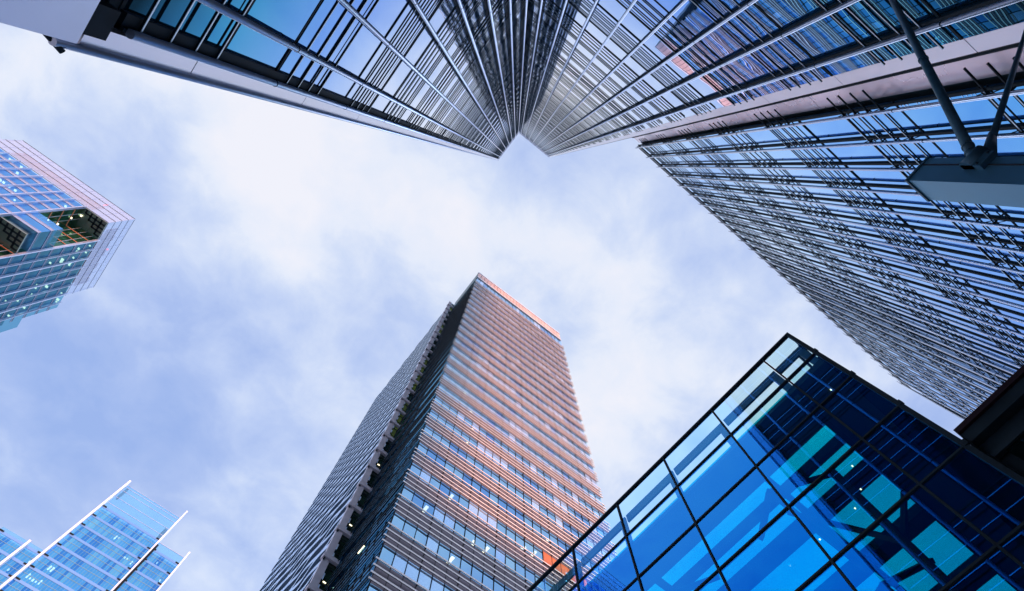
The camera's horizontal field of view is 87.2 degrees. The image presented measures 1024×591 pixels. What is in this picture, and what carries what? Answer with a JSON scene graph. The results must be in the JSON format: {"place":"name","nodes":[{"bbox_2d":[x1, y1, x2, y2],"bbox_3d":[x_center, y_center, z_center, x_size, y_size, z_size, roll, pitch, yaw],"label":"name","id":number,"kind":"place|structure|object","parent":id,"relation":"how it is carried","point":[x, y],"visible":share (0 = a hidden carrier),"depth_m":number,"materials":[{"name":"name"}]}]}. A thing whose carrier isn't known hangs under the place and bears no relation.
{"place":"outdoors","nodes":[
{"label":"outdoors","id":0,"kind":"place"},
{"bbox_2d":[0,139,134,332],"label":"corner notch tower","id":1,"kind":"structure","parent":0,"point":[55,242],"depth_m":160.89,"materials":[{"name":"blue glass"}]},
{"bbox_2d":[0,246,11,255],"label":"recess window","id":2,"kind":"structure","parent":1,"relation":"in","point":[3,251],"depth_m":139.31,"materials":[{"name":"green glass"}]},
{"bbox_2d":[0,215,25,253],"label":"recess window","id":3,"kind":"structure","parent":1,"relation":"in","point":[5,217],"depth_m":141.18,"materials":[{"name":"green glass"}]},
{"bbox_2d":[39,211,64,246],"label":"recess window","id":4,"kind":"structure","parent":1,"relation":"in","point":[46,214],"depth_m":154.45,"materials":[{"name":"green glass"}]},
{"bbox_2d":[48,210,75,244],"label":"recess window","id":5,"kind":"structure","parent":1,"relation":"in","point":[54,216],"depth_m":158.09,"materials":[{"name":"green glass"}]},
{"bbox_2d":[56,209,86,242],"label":"recess window","id":6,"kind":"structure","parent":1,"relation":"in","point":[64,217],"depth_m":162.12,"materials":[{"name":"green glass"}]},
{"bbox_2d":[65,208,96,240],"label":"recess window","id":7,"kind":"structure","parent":1,"relation":"in","point":[71,224],"depth_m":165.96,"materials":[{"name":"green glass"}]},
{"bbox_2d":[0,480,189,590],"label":"finned tower","id":8,"kind":"structure","parent":0,"point":[101,547],"depth_m":193.95,"materials":[{"name":"blue glass"}]},
{"bbox_2d":[259,272,616,590],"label":"louvred tower","id":9,"kind":"structure","parent":0,"point":[463,463],"depth_m":61.01,"materials":[{"name":"brown glass"}]},
{"bbox_2d":[319,563,336,590],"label":"window","id":10,"kind":"structure","parent":9,"relation":"in","point":[330,568],"depth_m":46.05,"materials":[{"name":"glass"}]},
{"bbox_2d":[334,535,348,558],"bbox_3d":[-15.736,23.177,49.308,0.840,3.210,0.140,37,-79,-8],"label":"window","id":11,"kind":"structure","parent":9,"relation":"in","point":[343,540],"depth_m":49.61,"materials":[{"name":"glass"}]},
{"bbox_2d":[346,511,359,531],"bbox_3d":[-15.707,22.318,52.866,0.840,3.210,0.140,37,-79,-8],"label":"window","id":12,"kind":"structure","parent":9,"relation":"in","point":[355,515],"depth_m":53.18,"materials":[{"name":"glass"}]},
{"bbox_2d":[357,490,369,508],"bbox_3d":[-15.677,21.458,56.423,0.840,3.210,0.140,37,-79,-8],"label":"window","id":13,"kind":"structure","parent":9,"relation":"in","point":[364,494],"depth_m":56.73,"materials":[{"name":"glass"}]},
{"bbox_2d":[367,470,377,486],"bbox_3d":[-15.647,20.598,59.980,0.840,3.210,0.140,37,-79,-8],"label":"window","id":14,"kind":"structure","parent":9,"relation":"in","point":[373,474],"depth_m":60.33,"materials":[{"name":"glass"}]},
{"bbox_2d":[375,454,384,468],"bbox_3d":[-15.618,19.738,63.538,0.840,3.210,0.140,37,-79,-8],"label":"window","id":15,"kind":"structure","parent":9,"relation":"in","point":[381,457],"depth_m":63.92,"materials":[{"name":"glass"}]},
{"bbox_2d":[383,440,391,451],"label":"window","id":16,"kind":"structure","parent":9,"relation":"in","point":[389,442],"depth_m":67.27,"materials":[{"name":"glass"}]},
{"bbox_2d":[390,426,397,437],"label":"window","id":17,"kind":"structure","parent":9,"relation":"in","point":[394,429],"depth_m":70.98,"materials":[{"name":"glass"}]},
{"bbox_2d":[396,414,402,424],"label":"window","id":18,"kind":"structure","parent":9,"relation":"in","point":[401,416],"depth_m":74.50,"materials":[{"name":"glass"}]},
{"bbox_2d":[402,403,407,412],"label":"window","id":19,"kind":"structure","parent":9,"relation":"in","point":[405,406],"depth_m":78.05,"materials":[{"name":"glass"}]},
{"bbox_2d":[0,23,962,590],"label":"sky","id":20,"kind":"structure","parent":0,"point":[276,267],"materials":[{"name":"white"}]},
{"bbox_2d":[0,0,1023,160],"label":"glass tower","id":21,"kind":"structure","parent":0,"point":[490,79],"depth_m":16.39,"materials":[{"name":"glass"}]},
{"bbox_2d":[526,332,1023,590],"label":"glass pavilion","id":22,"kind":"structure","parent":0,"point":[824,473],"depth_m":9.32,"materials":[{"name":"glass"}]},
{"bbox_2d":[632,44,1023,419],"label":"office wing","id":23,"kind":"structure","parent":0,"point":[823,206],"depth_m":22.26,"materials":[{"name":"blue glass"}]},
{"bbox_2d":[889,0,1023,207],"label":"strut post","id":24,"kind":"object","parent":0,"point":[985,174],"visible":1,"depth_m":6.95,"materials":[{"name":"grey metal"}]},
{"bbox_2d":[953,365,1023,477],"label":"dark block","id":25,"kind":"structure","parent":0,"point":[992,425],"depth_m":5.90,"materials":[{"name":"metal"}]},
{"bbox_2d":[1006,434,1023,459],"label":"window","id":26,"kind":"structure","parent":25,"relation":"in","point":[1017,448],"depth_m":5.59,"materials":[{"name":"black glass"}]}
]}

